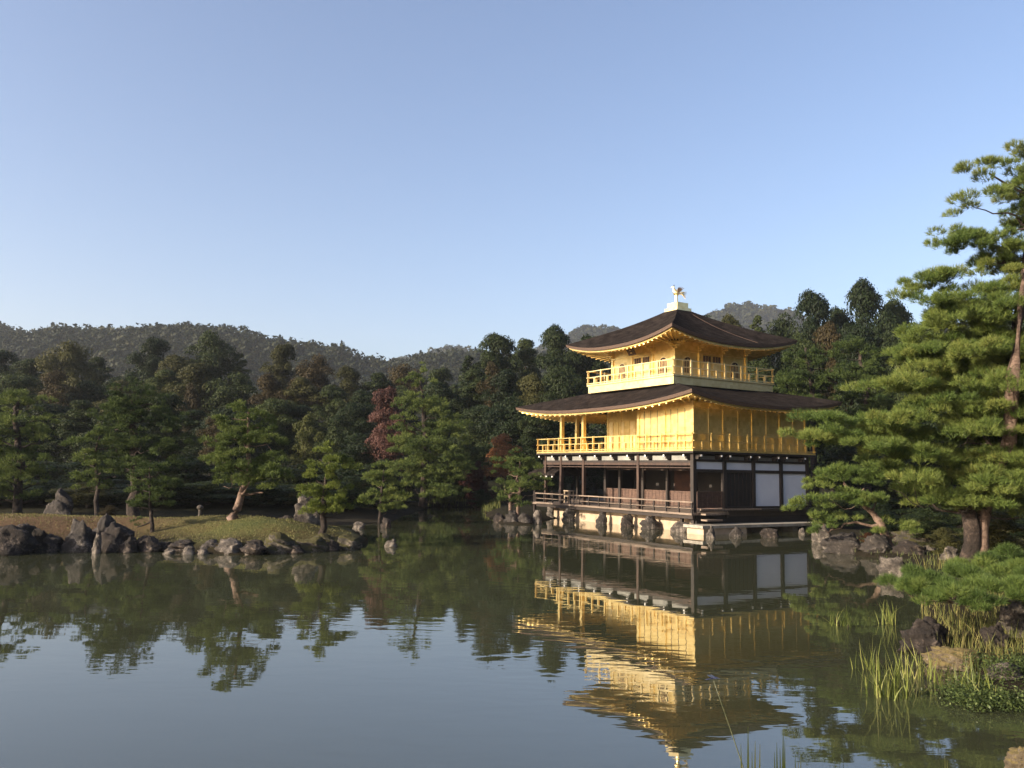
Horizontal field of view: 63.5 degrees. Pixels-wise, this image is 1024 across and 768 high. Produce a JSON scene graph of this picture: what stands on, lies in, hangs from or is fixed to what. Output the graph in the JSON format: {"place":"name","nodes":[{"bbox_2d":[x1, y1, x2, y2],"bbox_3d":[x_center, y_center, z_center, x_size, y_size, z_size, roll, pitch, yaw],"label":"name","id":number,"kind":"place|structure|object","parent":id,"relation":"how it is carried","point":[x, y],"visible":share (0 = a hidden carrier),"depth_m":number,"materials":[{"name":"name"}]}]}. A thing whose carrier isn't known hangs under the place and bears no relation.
{"place":"outdoors","nodes":[
{"label":"outdoors","id":0,"kind":"place"},
{"bbox_2d":[0,507,1023,767],"bbox_3d":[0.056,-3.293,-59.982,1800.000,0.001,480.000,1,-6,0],"label":"water","id":1,"kind":"structure","parent":0,"point":[456,637],"depth_m":13.04,"materials":[{"name":"grey liquid"}]},
{"bbox_2d":[852,649,918,700],"bbox_3d":[5.049,4.040,11.109,0.853,0.943,0.762,4,-7,-24],"label":"reed clump","id":2,"kind":"object","parent":1,"relation":"in","point":[890,692],"visible":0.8,"depth_m":11.14,"materials":[{"name":"green plant"}]},
{"bbox_2d":[0,312,1023,698],"bbox_3d":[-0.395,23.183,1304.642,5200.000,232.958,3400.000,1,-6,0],"label":"ground","id":3,"kind":"structure","parent":0,"point":[218,510],"depth_m":34.12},
{"bbox_2d":[0,523,39,555],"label":"boulder","id":4,"kind":"object","parent":3,"relation":"on","point":[19,539],"visible":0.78,"depth_m":26.49,"materials":[{"name":"stone"}]},
{"bbox_2d":[0,373,43,415],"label":"broadleaf tree","id":5,"kind":"object","parent":3,"relation":"on","point":[15,381],"visible":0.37,"depth_m":89.41,"materials":[{"name":"green plant"}]},
{"bbox_2d":[0,358,49,406],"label":"broadleaf tree","id":6,"kind":"object","parent":3,"relation":"on","point":[26,367],"visible":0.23,"depth_m":107.22,"materials":[{"name":"green plant"}]},
{"bbox_2d":[0,387,60,513],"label":"pine tree","id":7,"kind":"object","parent":3,"relation":"on","point":[19,453],"visible":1,"depth_m":40.69,"materials":[{"name":"green plant"}]},
{"bbox_2d":[5,401,71,463],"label":"broadleaf tree","id":8,"kind":"object","parent":3,"relation":"on","point":[52,409],"visible":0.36,"depth_m":71.09,"materials":[{"name":"green plant"}]},
{"bbox_2d":[1,481,81,504],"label":"shrub","id":9,"kind":"object","parent":3,"relation":"on","point":[42,498],"visible":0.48,"depth_m":46.05,"materials":[{"name":"green plant"}]},
{"bbox_2d":[26,369,82,427],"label":"broadleaf tree","id":10,"kind":"object","parent":3,"relation":"on","point":[52,378],"visible":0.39,"depth_m":87.95,"materials":[{"name":"green plant"}]},
{"bbox_2d":[43,488,72,514],"bbox_3d":[-20.156,5.738,36.852,1.276,2.269,0.905,1,-6,0],"label":"boulder","id":11,"kind":"object","parent":3,"relation":"on","point":[61,503],"visible":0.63,"depth_m":36.66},
{"bbox_2d":[25,340,103,408],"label":"broadleaf tree","id":12,"kind":"object","parent":3,"relation":"on","point":[77,363],"visible":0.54,"depth_m":106.17,"materials":[{"name":"green plant"}]},
{"bbox_2d":[38,399,100,465],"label":"broadleaf tree","id":13,"kind":"object","parent":3,"relation":"on","point":[69,426],"visible":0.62,"depth_m":69.22,"materials":[{"name":"green plant"}]},
{"bbox_2d":[59,518,95,552],"bbox_3d":[-14.632,5.368,27.945,1.364,1.648,1.073,1,-6,0],"label":"boulder","id":14,"kind":"object","parent":3,"relation":"on","point":[80,537],"visible":0.56,"depth_m":27.64,"materials":[{"name":"stone"}]},
{"bbox_2d":[31,454,129,483],"bbox_3d":[-27.957,6.042,54.525,7.349,2.818,6.521,-1,-6,14],"label":"shrub","id":15,"kind":"object","parent":3,"relation":"on","point":[72,466],"visible":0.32,"depth_m":53.19,"materials":[{"name":"green plant"}]},
{"bbox_2d":[51,380,111,441],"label":"broadleaf tree","id":16,"kind":"object","parent":3,"relation":"on","point":[92,392],"visible":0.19,"depth_m":89.85,"materials":[{"name":"green plant"}]},
{"bbox_2d":[46,482,124,507],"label":"shrub","id":17,"kind":"object","parent":3,"relation":"on","point":[86,496],"visible":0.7,"depth_m":44.98,"materials":[{"name":"green plant"}]},
{"bbox_2d":[58,426,133,515],"bbox_3d":[-19.213,4.313,38.240,2.785,4.986,2.766,-5,-8,43],"label":"pine tree","id":18,"kind":"object","parent":3,"relation":"on","point":[94,469],"visible":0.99,"depth_m":38.10,"materials":[{"name":"green plant"}]},
{"bbox_2d":[73,415,154,461],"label":"broadleaf tree","id":19,"kind":"object","parent":3,"relation":"on","point":[88,444],"visible":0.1,"depth_m":64.43,"materials":[{"name":"green plant"}]},
{"bbox_2d":[101,521,134,552],"bbox_3d":[-13.533,5.439,28.096,1.246,1.551,1.048,6,-8,-40],"label":"boulder","id":20,"kind":"object","parent":3,"relation":"on","point":[114,535],"visible":0.49,"depth_m":27.84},
{"bbox_2d":[86,376,202,516],"bbox_3d":[-18.753,3.297,41.564,5.735,7.610,3.944,1,-6,0],"label":"pine tree","id":21,"kind":"object","parent":3,"relation":"on","point":[122,411],"visible":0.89,"depth_m":41.55,"materials":[{"name":"green plant"}]},
{"bbox_2d":[122,336,171,409],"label":"broadleaf tree","id":22,"kind":"object","parent":3,"relation":"on","point":[157,348],"visible":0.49,"depth_m":107.54,"materials":[{"name":"green plant"}]},
{"bbox_2d":[124,447,176,532],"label":"pine tree","id":23,"kind":"object","parent":3,"relation":"on","point":[137,501],"visible":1,"depth_m":31.14,"materials":[{"name":"green plant"}]},
{"bbox_2d":[140,369,183,460],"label":"broadleaf tree","id":24,"kind":"object","parent":3,"relation":"on","point":[159,383],"visible":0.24,"depth_m":91.90,"materials":[{"name":"green plant"}]},
{"bbox_2d":[111,479,214,506],"bbox_3d":[-19.645,6.170,46.862,5.824,1.582,5.168,4,-7,-28],"label":"shrub","id":25,"kind":"object","parent":3,"relation":"on","point":[166,489],"visible":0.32,"depth_m":45.96,"materials":[{"name":"green plant"}]},
{"bbox_2d":[141,354,194,410],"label":"broadleaf tree","id":26,"kind":"object","parent":3,"relation":"on","point":[175,362],"visible":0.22,"depth_m":99.85,"materials":[{"name":"green plant"}]},
{"bbox_2d":[139,393,198,459],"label":"broadleaf tree","id":27,"kind":"object","parent":3,"relation":"on","point":[172,400],"visible":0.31,"depth_m":73.52,"materials":[{"name":"green plant"}]},
{"bbox_2d":[0,513,350,543],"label":"island turf","id":28,"kind":"structure","parent":3,"relation":"on","point":[75,515],"depth_m":31.59,"materials":[{"name":"plant"}]},
{"bbox_2d":[129,456,228,486],"bbox_3d":[-21.185,6.195,54.900,7.349,2.807,6.521,2,-6,-14],"label":"shrub","id":29,"kind":"object","parent":3,"relation":"on","point":[195,465],"visible":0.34,"depth_m":53.65,"materials":[{"name":"green plant"}]},
{"bbox_2d":[165,409,220,467],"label":"broadleaf tree","id":30,"kind":"object","parent":3,"relation":"on","point":[195,414],"visible":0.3,"depth_m":73.06,"materials":[{"name":"green plant"}]},
{"bbox_2d":[161,361,226,430],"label":"broadleaf tree","id":31,"kind":"object","parent":3,"relation":"on","point":[194,373],"visible":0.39,"depth_m":89.39,"materials":[{"name":"green plant"}]},
{"bbox_2d":[173,481,237,504],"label":"shrub","id":32,"kind":"object","parent":3,"relation":"on","point":[208,486],"visible":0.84,"depth_m":46.92,"materials":[{"name":"green plant"}]},
{"bbox_2d":[176,329,248,397],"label":"broadleaf tree","id":33,"kind":"object","parent":3,"relation":"on","point":[213,353],"visible":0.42,"depth_m":111.64,"materials":[{"name":"green plant"}]},
{"bbox_2d":[199,372,259,441],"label":"broadleaf tree","id":34,"kind":"object","parent":3,"relation":"on","point":[237,387],"visible":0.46,"depth_m":89.24,"materials":[{"name":"green plant"}]},
{"bbox_2d":[189,406,277,466],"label":"broadleaf tree","id":35,"kind":"object","parent":3,"relation":"on","point":[230,414],"visible":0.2,"depth_m":70.95,"materials":[{"name":"green plant"}]},
{"bbox_2d":[197,399,295,520],"bbox_3d":[-10.193,3.120,32.060,3.878,5.148,2.549,1,-6,0],"label":"pine tree","id":36,"kind":"object","parent":3,"relation":"on","point":[248,465],"visible":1,"depth_m":31.81,"materials":[{"name":"green plant"}]},
{"bbox_2d":[213,481,298,505],"bbox_3d":[-14.361,6.409,48.284,5.387,1.524,6.071,2,-6,-12],"label":"shrub","id":37,"kind":"object","parent":3,"relation":"on","point":[264,498],"visible":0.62,"depth_m":47.74,"materials":[{"name":"green plant"}]},
{"bbox_2d":[247,372,293,431],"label":"broadleaf tree","id":38,"kind":"object","parent":3,"relation":"on","point":[270,386],"visible":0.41,"depth_m":87.74,"materials":[{"name":"green plant"}]},
{"bbox_2d":[251,397,300,462],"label":"broadleaf tree","id":39,"kind":"object","parent":3,"relation":"on","point":[275,407],"visible":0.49,"depth_m":75.03,"materials":[{"name":"green plant"}]},
{"bbox_2d":[259,342,304,406],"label":"broadleaf tree","id":40,"kind":"object","parent":3,"relation":"on","point":[279,353],"visible":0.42,"depth_m":106.10,"materials":[{"name":"green plant"}]},
{"bbox_2d":[264,532,299,553],"bbox_3d":[-7.970,5.606,28.539,1.275,1.017,1.091,1,-6,0],"label":"boulder","id":41,"kind":"object","parent":3,"relation":"on","point":[279,543],"visible":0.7,"depth_m":28.23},
{"bbox_2d":[282,376,325,463],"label":"broadleaf tree","id":42,"kind":"object","parent":3,"relation":"on","point":[310,393],"visible":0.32,"depth_m":87.66,"materials":[{"name":"green plant"}]},
{"bbox_2d":[288,412,325,473],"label":"broadleaf tree","id":43,"kind":"object","parent":3,"relation":"on","point":[306,439],"visible":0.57,"depth_m":69.47,"materials":[{"name":"green plant"}]},
{"bbox_2d":[286,353,338,421],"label":"broadleaf tree","id":44,"kind":"object","parent":3,"relation":"on","point":[315,372],"visible":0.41,"depth_m":103.64,"materials":[{"name":"green plant"}]},
{"bbox_2d":[309,384,350,452],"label":"broadleaf tree","id":45,"kind":"object","parent":3,"relation":"on","point":[334,404],"visible":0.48,"depth_m":87.16,"materials":[{"name":"green plant"}]},
{"bbox_2d":[294,440,368,534],"bbox_3d":[-6.815,4.024,30.591,2.816,3.955,2.113,-2,-7,28],"label":"pine tree","id":46,"kind":"object","parent":3,"relation":"on","point":[331,504],"visible":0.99,"depth_m":30.46,"materials":[{"name":"green plant"}]},
{"bbox_2d":[319,401,375,455],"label":"broadleaf tree","id":47,"kind":"object","parent":3,"relation":"on","point":[355,412],"visible":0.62,"depth_m":77.05,"materials":[{"name":"green plant"}]},
{"bbox_2d":[325,365,369,415],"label":"broadleaf tree","id":48,"kind":"object","parent":3,"relation":"on","point":[350,375],"visible":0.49,"depth_m":101.76,"materials":[{"name":"green plant"}]},
{"bbox_2d":[310,475,389,510],"bbox_3d":[-9.899,6.581,49.674,4.581,2.190,5.163,7,-8,-43],"label":"shrub","id":49,"kind":"object","parent":3,"relation":"on","point":[356,490],"visible":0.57,"depth_m":48.89,"materials":[{"name":"green plant"}]},
{"bbox_2d":[331,433,392,478],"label":"broadleaf tree","id":50,"kind":"object","parent":3,"relation":"on","point":[358,444],"visible":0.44,"depth_m":64.46,"materials":[{"name":"green plant"}]},
{"bbox_2d":[359,460,413,523],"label":"pine tree","id":51,"kind":"object","parent":3,"relation":"on","point":[393,491],"visible":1,"depth_m":44.59,"materials":[{"name":"green plant"}]},
{"bbox_2d":[361,386,415,469],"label":"broadleaf tree","id":52,"kind":"object","parent":3,"relation":"on","point":[384,398],"visible":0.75,"depth_m":64.66,"materials":[{"name":"red plant"}]},
{"bbox_2d":[381,363,426,418],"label":"broadleaf tree","id":53,"kind":"object","parent":3,"relation":"on","point":[401,372],"visible":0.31,"depth_m":107.51,"materials":[{"name":"green plant"}]},
{"bbox_2d":[385,361,477,508],"bbox_3d":[-6.014,3.832,61.501,7.261,11.358,6.084,1,-6,0],"label":"pine tree","id":54,"kind":"object","parent":3,"relation":"on","point":[422,479],"visible":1,"depth_m":61.20,"materials":[{"name":"green plant"}]},
{"bbox_2d":[415,380,467,450],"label":"broadleaf tree","id":55,"kind":"object","parent":3,"relation":"on","point":[441,389],"visible":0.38,"depth_m":83.65,"materials":[{"name":"green plant"}]},
{"bbox_2d":[447,368,488,440],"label":"broadleaf tree","id":56,"kind":"object","parent":3,"relation":"on","point":[470,390],"visible":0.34,"depth_m":85.76,"materials":[{"name":"green plant"}]},
{"bbox_2d":[448,403,498,464],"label":"broadleaf tree","id":57,"kind":"object","parent":3,"relation":"on","point":[476,413],"visible":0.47,"depth_m":76.94,"materials":[{"name":"green plant"}]},
{"bbox_2d":[459,461,496,507],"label":"broadleaf tree","id":58,"kind":"object","parent":3,"relation":"on","point":[475,482],"visible":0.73,"depth_m":65.30,"materials":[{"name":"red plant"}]},
{"bbox_2d":[458,331,525,403],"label":"broadleaf tree","id":59,"kind":"object","parent":3,"relation":"on","point":[494,343],"visible":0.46,"depth_m":99.83,"materials":[{"name":"green plant"}]},
{"bbox_2d":[478,367,522,479],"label":"broadleaf tree","id":60,"kind":"object","parent":3,"relation":"on","point":[506,378],"visible":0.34,"depth_m":83.42,"materials":[{"name":"green plant"}]},
{"bbox_2d":[480,433,522,502],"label":"broadleaf tree","id":61,"kind":"object","parent":3,"relation":"on","point":[501,452],"visible":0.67,"depth_m":65.38,"materials":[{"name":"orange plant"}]},
{"bbox_2d":[0,321,1011,407],"bbox_3d":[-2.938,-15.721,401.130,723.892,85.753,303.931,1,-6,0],"label":"hill woodland","id":62,"kind":"object","parent":3,"relation":"on","point":[101,337],"visible":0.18,"depth_m":425.87,"materials":[{"name":"plant"}]},
{"bbox_2d":[475,395,541,493],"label":"broadleaf tree","id":63,"kind":"object","parent":3,"relation":"on","point":[506,410],"visible":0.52,"depth_m":73.06,"materials":[{"name":"green plant"}]},
{"bbox_2d":[490,447,555,514],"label":"pine tree","id":64,"kind":"object","parent":3,"relation":"on","point":[512,484],"visible":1,"depth_m":48.95,"materials":[{"name":"green plant"}]},
{"bbox_2d":[507,338,541,411],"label":"broadleaf tree","id":65,"kind":"object","parent":3,"relation":"on","point":[525,351],"visible":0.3,"depth_m":104.09,"materials":[{"name":"green plant"}]},
{"bbox_2d":[508,415,552,498],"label":"broadleaf tree","id":66,"kind":"object","parent":3,"relation":"on","point":[524,425],"visible":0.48,"depth_m":69.33,"materials":[{"name":"green plant"}]},
{"bbox_2d":[515,372,548,479],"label":"broadleaf tree","id":67,"kind":"object","parent":3,"relation":"on","point":[532,384],"visible":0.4,"depth_m":81.92,"materials":[{"name":"green plant"}]},
{"bbox_2d":[523,429,581,498],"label":"broadleaf tree","id":68,"kind":"object","parent":3,"relation":"on","point":[555,479],"visible":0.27,"depth_m":69.09,"materials":[{"name":"green plant"}]},
{"bbox_2d":[534,323,585,393],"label":"broadleaf tree","id":69,"kind":"object","parent":3,"relation":"on","point":[555,341],"visible":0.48,"depth_m":95.89,"materials":[{"name":"green plant"}]},
{"bbox_2d":[537,364,587,438],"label":"broadleaf tree","id":70,"kind":"object","parent":3,"relation":"on","point":[561,386],"visible":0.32,"depth_m":80.96,"materials":[{"name":"green plant"}]},
{"bbox_2d":[539,395,604,496],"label":"broadleaf tree","id":71,"kind":"object","parent":3,"relation":"on","point":[570,428],"visible":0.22,"depth_m":71.22,"materials":[{"name":"green plant"}]},
{"bbox_2d":[565,448,604,494],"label":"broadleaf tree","id":72,"kind":"object","parent":3,"relation":"on","point":[595,476],"visible":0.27,"depth_m":72.70,"materials":[{"name":"green plant"}]},
{"bbox_2d":[569,333,607,426],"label":"broadleaf tree","id":73,"kind":"object","parent":3,"relation":"on","point":[593,364],"visible":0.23,"depth_m":97.46,"materials":[{"name":"green plant"}]},
{"bbox_2d":[389,300,820,359],"bbox_3d":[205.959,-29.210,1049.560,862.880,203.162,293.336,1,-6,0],"label":"mountain woodland","id":74,"kind":"object","parent":3,"relation":"on","point":[748,307],"visible":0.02,"depth_m":1109.68,"materials":[{"name":"plant"}]},
{"bbox_2d":[515,285,841,534],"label":"pavilion","id":75,"kind":"structure","parent":3,"relation":"on","point":[686,411],"depth_m":45.79,"materials":[{"name":"paint"}]},
{"bbox_2d":[727,473,751,506],"bbox_3d":[11.835,5.562,43.248,1.920,1.820,0.060,5,-7,-31],"label":"wooden door","id":76,"kind":"structure","parent":75,"relation":"in","point":[734,499],"depth_m":43.21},
{"bbox_2d":[765,312,808,390],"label":"broadleaf tree","id":77,"kind":"object","parent":3,"relation":"on","point":[779,329],"visible":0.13,"depth_m":98.59,"materials":[{"name":"green plant"}]},
{"bbox_2d":[774,331,828,445],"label":"broadleaf tree","id":78,"kind":"object","parent":3,"relation":"on","point":[800,345],"visible":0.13,"depth_m":80.05,"materials":[{"name":"green plant"}]},
{"bbox_2d":[769,343,850,506],"bbox_3d":[21.393,2.946,58.062,5.762,11.876,4.540,4,-7,-26],"label":"pine tree","id":79,"kind":"object","parent":3,"relation":"on","point":[798,375],"visible":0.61,"depth_m":58.05,"materials":[{"name":"green plant"}]},
{"bbox_2d":[779,287,840,389],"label":"broadleaf tree","id":80,"kind":"object","parent":3,"relation":"on","point":[814,306],"visible":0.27,"depth_m":92.44,"materials":[{"name":"green plant"}]},
{"bbox_2d":[812,320,853,490],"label":"broadleaf tree","id":81,"kind":"object","parent":3,"relation":"on","point":[828,335],"visible":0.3,"depth_m":80.39,"materials":[{"name":"green plant"}]},
{"bbox_2d":[806,496,871,528],"bbox_3d":[17.049,6.757,43.648,3.207,1.827,2.846,1,-6,1],"label":"shrub","id":82,"kind":"object","parent":3,"relation":"on","point":[840,503],"visible":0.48,"depth_m":43.05,"materials":[{"name":"green plant"}]},
{"bbox_2d":[819,532,860,553],"bbox_3d":[12.828,6.357,32.020,1.658,1.258,1.300,1,-6,0],"label":"boulder","id":83,"kind":"object","parent":3,"relation":"on","point":[843,543],"visible":0.77,"depth_m":31.72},
{"bbox_2d":[809,445,887,505],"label":"broadleaf tree","id":84,"kind":"object","parent":3,"relation":"on","point":[845,454],"visible":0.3,"depth_m":56.66,"materials":[{"name":"green plant"}]},
{"bbox_2d":[823,322,879,489],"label":"broadleaf tree","id":85,"kind":"object","parent":3,"relation":"on","point":[861,331],"visible":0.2,"depth_m":77.90,"materials":[{"name":"green plant"}]},
{"bbox_2d":[780,471,923,546],"bbox_3d":[12.944,4.908,31.479,5.217,3.668,2.451,1,-6,0],"label":"pine tree","id":86,"kind":"object","parent":3,"relation":"on","point":[862,498],"visible":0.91,"depth_m":31.50,"materials":[{"name":"green plant"}]},
{"bbox_2d":[823,334,908,509],"bbox_3d":[23.450,2.588,54.136,5.170,11.923,4.911,-3,-7,36],"label":"pine tree","id":87,"kind":"object","parent":3,"relation":"on","point":[881,400],"visible":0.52,"depth_m":53.93,"materials":[{"name":"green plant"}]},
{"bbox_2d":[839,277,902,393],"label":"broadleaf tree","id":88,"kind":"object","parent":3,"relation":"on","point":[863,297],"visible":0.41,"depth_m":88.38,"materials":[{"name":"green plant"}]},
{"bbox_2d":[841,503,907,533],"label":"shrub","id":89,"kind":"object","parent":3,"relation":"on","point":[879,510],"visible":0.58,"depth_m":39.34,"materials":[{"name":"green plant"}]},
{"bbox_2d":[859,533,892,552],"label":"boulder","id":90,"kind":"object","parent":3,"relation":"on","point":[874,543],"visible":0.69,"depth_m":31.09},
{"bbox_2d":[861,479,924,514],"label":"broadleaf tree","id":91,"kind":"object","parent":3,"relation":"on","point":[893,503],"visible":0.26,"depth_m":49.33,"materials":[{"name":"green plant"}]},
{"bbox_2d":[868,330,926,480],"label":"broadleaf tree","id":92,"kind":"object","parent":3,"relation":"on","point":[889,339],"visible":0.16,"depth_m":77.98,"materials":[{"name":"green plant"}]},
{"bbox_2d":[777,138,1023,578],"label":"pine tree","id":93,"kind":"object","parent":3,"relation":"on","point":[991,352],"visible":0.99,"depth_m":23.15,"materials":[{"name":"green plant"}]},
{"bbox_2d":[877,297,932,466],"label":"broadleaf tree","id":94,"kind":"object","parent":3,"relation":"on","point":[896,308],"visible":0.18,"depth_m":92.36,"materials":[{"name":"green plant"}]},
{"bbox_2d":[897,616,951,653],"bbox_3d":[7.043,4.410,14.153,1.000,0.856,0.855,1,-6,0],"label":"rock","id":95,"kind":"object","parent":3,"relation":"on","point":[921,635],"visible":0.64,"depth_m":13.96,"materials":[{"name":"stone"}]},
{"bbox_2d":[897,506,960,541],"bbox_3d":[17.797,6.029,35.627,2.624,1.565,2.328,-3,-7,37],"label":"shrub","id":96,"kind":"object","parent":3,"relation":"on","point":[930,522],"visible":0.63,"depth_m":35.30,"materials":[{"name":"green plant"}]},
{"bbox_2d":[917,527,962,553],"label":"bush","id":97,"kind":"object","parent":3,"relation":"on","point":[946,539],"visible":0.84,"depth_m":29.51,"materials":[{"name":"green plant"}]},
{"bbox_2d":[874,542,1023,612],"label":"pine","id":98,"kind":"object","parent":3,"relation":"on","point":[930,585],"visible":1,"depth_m":14.75,"materials":[{"name":"green plant"}]},
{"bbox_2d":[921,646,982,671],"bbox_3d":[6.940,4.374,13.014,0.876,0.486,0.698,-3,-7,37],"label":"rock","id":99,"kind":"object","parent":3,"relation":"on","point":[945,655],"visible":0.66,"depth_m":12.85,"materials":[{"name":"stone"}]},
{"bbox_2d":[913,643,1023,712],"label":"creeping plants","id":100,"kind":"object","parent":3,"relation":"on","point":[977,698],"visible":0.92,"depth_m":11.07,"materials":[{"name":"green plant"}]},
{"bbox_2d":[914,577,1023,667],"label":"bank grass","id":101,"kind":"structure","parent":3,"relation":"on","point":[987,646],"depth_m":14.62,"materials":[{"name":"plant"}]},
{"bbox_2d":[979,622,1008,647],"bbox_3d":[8.032,4.288,13.793,0.422,0.655,0.403,4,-7,-29],"label":"rock","id":102,"kind":"object","parent":3,"relation":"on","point":[991,630],"visible":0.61,"depth_m":13.70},
{"bbox_2d":[989,510,1023,560],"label":"bush","id":103,"kind":"object","parent":3,"relation":"on","point":[999,526],"visible":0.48,"depth_m":26.36,"materials":[{"name":"green plant"}]},
{"bbox_2d":[994,601,1023,637],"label":"rock","id":104,"kind":"object","parent":3,"relation":"on","point":[1011,614],"visible":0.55,"depth_m":14.46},
{"bbox_2d":[0,0,1023,360],"label":"sky","id":105,"kind":"structure","parent":0,"point":[390,179],"materials":[{"name":"blue"}]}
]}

